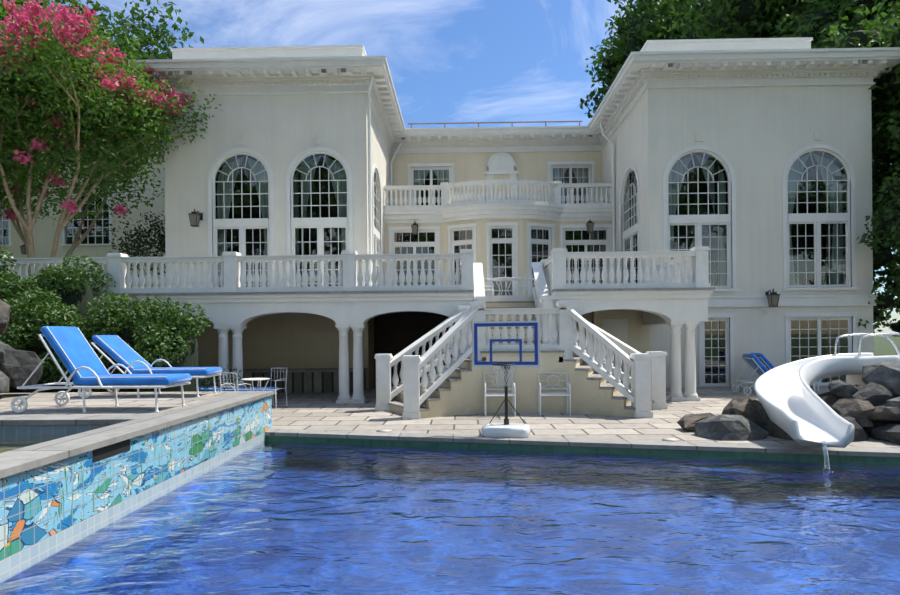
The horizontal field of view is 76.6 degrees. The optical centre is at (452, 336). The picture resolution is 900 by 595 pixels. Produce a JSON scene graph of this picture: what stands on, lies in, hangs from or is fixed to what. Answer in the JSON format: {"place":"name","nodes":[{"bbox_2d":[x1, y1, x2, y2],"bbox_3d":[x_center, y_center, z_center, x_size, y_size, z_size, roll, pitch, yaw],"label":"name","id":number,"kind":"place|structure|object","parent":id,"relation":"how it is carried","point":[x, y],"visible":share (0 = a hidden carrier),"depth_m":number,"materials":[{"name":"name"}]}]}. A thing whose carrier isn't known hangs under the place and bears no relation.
{"place":"outdoors","nodes":[
{"label":"outdoors","id":0,"kind":"place"},
{"bbox_2d":[20,245,26,253],"bbox_3d":[-21.668,-4.451,28.967,0.286,0.572,0.559,-1,0,1],"label":"wall lantern","id":1,"kind":"object","parent":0,"point":[23,249],"visible":0.48,"depth_m":28.73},
{"bbox_2d":[0,0,221,275],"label":"crape myrtle","id":2,"kind":"object","parent":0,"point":[52,73],"visible":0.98,"depth_m":16.18,"materials":[{"name":"green plant"}]},
{"bbox_2d":[0,441,899,594],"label":"pool water","id":3,"kind":"structure","parent":0,"point":[284,518],"depth_m":5.31,"materials":[{"name":"blue liquid"}]},
{"bbox_2d":[0,0,899,332],"label":"sky","id":4,"kind":"structure","parent":0,"point":[449,61],"materials":[{"name":"blue"}]},
{"bbox_2d":[265,380,899,456],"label":"patio","id":5,"kind":"structure","parent":0,"point":[323,415],"depth_m":10.36,"materials":[{"name":"stone"}]},
{"bbox_2d":[0,247,245,392],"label":"bed shrubs","id":6,"kind":"object","parent":5,"relation":"on","point":[143,335],"depth_m":12.05,"materials":[{"name":"green plant"}]},
{"bbox_2d":[106,211,165,286],"bbox_3d":[-10.776,-1.426,20.541,2.822,6.343,2.647,0,0,40],"label":"shrub","id":7,"kind":"object","parent":5,"relation":"on","point":[159,238],"visible":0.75,"depth_m":20.14,"materials":[{"name":"green plant"}]},
{"bbox_2d":[199,381,277,405],"bbox_3d":[-5.279,1.391,13.546,2.091,0.616,0.837,-1,0,1],"label":"patio lounger","id":8,"kind":"object","parent":5,"relation":"on","point":[218,388],"depth_m":13.33,"materials":[{"name":"blue fabric"}]},
{"bbox_2d":[220,368,287,408],"bbox_3d":[-4.493,1.230,12.973,0.657,0.936,1.932,0,0,22],"label":"patio table set","id":9,"kind":"object","parent":5,"relation":"on","point":[252,380],"visible":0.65,"depth_m":12.99,"materials":[{"name":"white metal"}]},
{"bbox_2d":[93,287,714,353],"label":"terrace","id":10,"kind":"structure","parent":5,"relation":"on","point":[656,306],"depth_m":14.20,"materials":[{"name":"stone"}]},
{"bbox_2d":[164,93,389,287],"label":"wing walls","id":11,"kind":"structure","parent":10,"relation":"on","point":[278,131],"depth_m":18.12,"materials":[{"name":"white paint"}]},
{"bbox_2d":[128,45,404,151],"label":"wing cornice","id":12,"kind":"structure","parent":11,"relation":"attached to","point":[257,70],"depth_m":17.97,"materials":[{"name":"white paint"}]},
{"bbox_2d":[208,134,381,287],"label":"wing window frames","id":13,"kind":"structure","parent":11,"relation":"in","point":[320,224],"depth_m":18.12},
{"bbox_2d":[215,154,378,287],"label":"window panes","id":14,"kind":"structure","parent":13,"relation":"in","point":[305,168],"depth_m":18.42,"materials":[{"name":"clear glass"}]},
{"bbox_2d":[0,246,709,293],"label":"terrace balustrade","id":15,"kind":"object","parent":10,"relation":"on","point":[686,269],"visible":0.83,"depth_m":14.26,"materials":[{"name":"white stone"}]},
{"bbox_2d":[385,151,612,295],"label":"central walls","id":16,"kind":"structure","parent":10,"relation":"on","point":[474,167],"depth_m":23.81,"materials":[{"name":"beige paint"}]},
{"bbox_2d":[390,121,601,153],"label":"cornice","id":17,"kind":"structure","parent":16,"relation":"attached to","point":[545,138],"depth_m":23.65,"materials":[{"name":"white paint"}]},
{"bbox_2d":[383,179,615,230],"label":"balcony","id":18,"kind":"structure","parent":16,"relation":"attached to","point":[555,209],"depth_m":21.78,"materials":[{"name":"white stone"}]},
{"bbox_2d":[388,161,611,295],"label":"window frames","id":19,"kind":"structure","parent":16,"relation":"in","point":[513,240],"depth_m":22.04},
{"bbox_2d":[394,168,605,295],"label":"window panes","id":20,"kind":"structure","parent":19,"relation":"in","point":[582,172],"depth_m":23.98,"materials":[{"name":"clear glass"}]},
{"bbox_2d":[485,152,517,199],"bbox_3d":[2.024,-6.301,23.796,1.400,2.730,0.150,-1,0,1],"label":"niche","id":21,"kind":"object","parent":16,"relation":"attached to","point":[501,165],"visible":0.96,"depth_m":23.76,"materials":[{"name":"beige paint"}]},
{"bbox_2d":[473,269,534,295],"bbox_3d":[1.675,-1.624,18.777,1.999,0.936,1.998,0,0,6],"label":"patio furniture","id":22,"kind":"object","parent":10,"relation":"on","point":[500,279],"visible":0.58,"depth_m":18.67,"materials":[{"name":"white metal"}]},
{"bbox_2d":[167,60,877,306],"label":"house trim","id":23,"kind":"structure","parent":10,"relation":"on","point":[792,300],"depth_m":17.78,"materials":[{"name":"white paint"}]},
{"bbox_2d":[188,209,779,306],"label":"wall lanterns","id":24,"kind":"object","parent":23,"relation":"attached to","point":[195,217],"depth_m":17.64,"materials":[{"name":"black metal"}]},
{"bbox_2d":[171,310,649,392],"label":"loggia wall","id":25,"kind":"structure","parent":5,"relation":"on","point":[303,348],"depth_m":18.08,"materials":[{"name":"beige paint"}]},
{"bbox_2d":[0,395,899,580],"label":"pool shell","id":26,"kind":"object","parent":5,"relation":"in","point":[46,510],"visible":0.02,"depth_m":5.98,"materials":[{"name":"tile"}]},
{"bbox_2d":[0,391,274,478],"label":"spa deck","id":27,"kind":"structure","parent":26,"relation":"on","point":[103,421],"depth_m":7.07,"materials":[{"name":"tile"}]},
{"bbox_2d":[0,299,42,392],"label":"boulder","id":28,"kind":"object","parent":27,"relation":"on","point":[17,367],"visible":0.98,"depth_m":9.76,"materials":[{"name":"grey stone"}]},
{"bbox_2d":[0,435,69,452],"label":"spa water","id":29,"kind":"structure","parent":27,"relation":"in","point":[10,442],"depth_m":6.55,"materials":[{"name":"liquid"}]},
{"bbox_2d":[11,326,191,412],"bbox_3d":[-4.782,0.429,7.894,2.098,1.151,0.824,-1,0,1],"label":"lounger","id":30,"kind":"object","parent":27,"relation":"on","point":[79,358],"visible":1,"depth_m":7.60,"materials":[{"name":"blue fabric"}]},
{"bbox_2d":[78,335,221,397],"bbox_3d":[-5.102,0.488,9.705,2.092,1.039,0.823,-1,0,1],"label":"lounger","id":31,"kind":"object","parent":27,"relation":"on","point":[118,349],"visible":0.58,"depth_m":9.45,"materials":[{"name":"blue fabric"}]},
{"bbox_2d":[213,322,699,402],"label":"columns","id":32,"kind":"structure","parent":5,"relation":"on","point":[675,394],"depth_m":14.32,"materials":[{"name":"white stone"}]},
{"bbox_2d":[484,372,515,416],"bbox_3d":[0.971,1.208,11.932,0.624,0.871,0.537,-1,0,1],"label":"patio chair","id":33,"kind":"object","parent":5,"relation":"on","point":[503,394],"visible":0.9,"depth_m":12.12,"materials":[{"name":"white metal"}]},
{"bbox_2d":[472,320,539,437],"bbox_3d":[0.859,0.692,9.532,0.825,1.905,0.926,-1,0,-39],"label":"basketball hoop","id":34,"kind":"object","parent":5,"relation":"on","point":[506,428],"visible":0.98,"depth_m":9.47,"materials":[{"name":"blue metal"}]},
{"bbox_2d":[388,301,653,417],"bbox_3d":[1.513,0.330,13.780,6.316,2.616,4.716,-1,0,1],"label":"stair","id":35,"kind":"object","parent":5,"relation":"on","point":[459,390],"visible":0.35,"depth_m":12.21,"materials":[{"name":"beige paint"}]},
{"bbox_2d":[374,262,667,418],"bbox_3d":[1.508,-0.231,13.783,6.514,3.740,4.790,-1,0,1],"label":"stair balustrade","id":36,"kind":"object","parent":5,"relation":"on","point":[646,380],"visible":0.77,"depth_m":12.25,"materials":[{"name":"white stone"}]},
{"bbox_2d":[378,429,678,440],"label":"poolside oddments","id":37,"kind":"object","parent":5,"relation":"on","point":[664,439],"visible":1,"depth_m":8.96,"materials":[{"name":"white"}]},
{"bbox_2d":[538,372,570,415],"bbox_3d":[2.113,1.198,11.914,0.625,0.871,0.537,0,0,5],"label":"patio chair","id":38,"kind":"object","parent":5,"relation":"on","point":[540,394],"visible":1,"depth_m":12.08,"materials":[{"name":"white metal"}]},
{"bbox_2d":[602,85,873,386],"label":"wing walls","id":39,"kind":"structure","parent":5,"relation":"on","point":[758,137],"depth_m":17.86,"materials":[{"name":"white paint"}]},
{"bbox_2d":[620,131,858,385],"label":"wing window frames","id":40,"kind":"structure","parent":39,"relation":"in","point":[816,220],"depth_m":17.87,"materials":[{"name":"white wood"}]},
{"bbox_2d":[624,151,847,382],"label":"window panes","id":41,"kind":"structure","parent":40,"relation":"in","point":[679,167],"depth_m":18.15,"materials":[{"name":"clear glass"}]},
{"bbox_2d":[587,37,899,203],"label":"wing cornice","id":42,"kind":"structure","parent":39,"relation":"attached to","point":[747,62],"depth_m":17.72,"materials":[{"name":"white paint"}]},
{"bbox_2d":[731,353,818,394],"bbox_3d":[8.863,1.022,15.692,2.010,1.107,0.820,0,0,5],"label":"lounger","id":43,"kind":"object","parent":5,"relation":"on","point":[756,364],"visible":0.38,"depth_m":15.62,"materials":[{"name":"blue fabric"}]},
{"bbox_2d":[740,353,821,390],"bbox_3d":[9.681,1.023,16.839,2.033,1.091,0.838,-1,0,1],"label":"lounger","id":44,"kind":"object","parent":5,"relation":"on","point":[765,361],"visible":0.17,"depth_m":16.55,"materials":[{"name":"blue fabric"}]},
{"bbox_2d":[677,361,899,444],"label":"boulders","id":45,"kind":"object","parent":5,"relation":"on","point":[871,407],"visible":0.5,"depth_m":9.09,"materials":[{"name":"grey stone"}]},
{"bbox_2d":[754,333,899,447],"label":"pool slide","id":46,"kind":"object","parent":5,"relation":"on","point":[799,410],"visible":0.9,"depth_m":9.60,"materials":[{"name":"white plastic"}]},
{"bbox_2d":[820,441,829,468],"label":"falling water","id":47,"kind":"structure","parent":46,"relation":"attached to","point":[826,452],"depth_m":7.58,"materials":[{"name":"clear liquid"}]},
{"bbox_2d":[821,138,899,284],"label":"tree","id":48,"kind":"object","parent":5,"relation":"on","point":[882,258],"visible":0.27,"depth_m":18.83,"materials":[{"name":"green plant"}]},
{"bbox_2d":[856,160,899,280],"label":"tree","id":49,"kind":"object","parent":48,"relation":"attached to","point":[887,223],"visible":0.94,"depth_m":16.64,"materials":[{"name":"green plant"}]},
{"bbox_2d":[858,248,899,336],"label":"shrub","id":50,"kind":"object","parent":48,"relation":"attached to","point":[884,301],"visible":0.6,"depth_m":17.88,"materials":[{"name":"green plant"}]},
{"bbox_2d":[873,333,899,355],"bbox_3d":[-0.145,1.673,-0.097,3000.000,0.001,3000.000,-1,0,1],"label":"ground","id":51,"kind":"structure","parent":0,"point":[883,346],"depth_m":74.47,"materials":[{"name":"green plant"}]},
{"bbox_2d":[0,135,165,288],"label":"guest wing walls","id":52,"kind":"structure","parent":51,"relation":"on","point":[44,230],"depth_m":29.20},
{"bbox_2d":[0,195,111,246],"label":"guest wing window frames","id":53,"kind":"structure","parent":52,"relation":"in","point":[64,240],"depth_m":29.24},
{"bbox_2d":[0,198,108,244],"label":"window panes","id":54,"kind":"structure","parent":53,"relation":"in","point":[77,226],"depth_m":29.27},
{"bbox_2d":[0,0,203,133],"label":"tree","id":55,"kind":"object","parent":51,"relation":"on","point":[139,33],"visible":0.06,"depth_m":38.89,"materials":[{"name":"green plant"}]},
{"bbox_2d":[604,0,683,59],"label":"tree","id":56,"kind":"object","parent":51,"relation":"on","point":[619,25],"visible":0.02,"depth_m":53.37,"materials":[{"name":"green plant"}]},
{"bbox_2d":[580,0,726,117],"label":"tree","id":57,"kind":"object","parent":51,"relation":"on","point":[642,29],"visible":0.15,"depth_m":42.12,"materials":[{"name":"green plant"}]},
{"bbox_2d":[657,0,896,43],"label":"tree","id":58,"kind":"object","parent":51,"relation":"on","point":[730,19],"visible":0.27,"depth_m":29.32,"materials":[{"name":"green plant"}]},
{"bbox_2d":[771,0,899,48],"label":"tree","id":59,"kind":"object","parent":51,"relation":"on","point":[817,19],"visible":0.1,"depth_m":24.27,"materials":[{"name":"green plant"}]},
{"bbox_2d":[814,5,899,171],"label":"tree","id":60,"kind":"object","parent":51,"relation":"on","point":[860,38],"visible":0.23,"depth_m":18.95,"materials":[{"name":"green plant"}]},
{"bbox_2d":[861,0,899,183],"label":"tree","id":61,"kind":"object","parent":51,"relation":"on","point":[892,79],"visible":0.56,"depth_m":18.21,"materials":[{"name":"green plant"}]}
]}

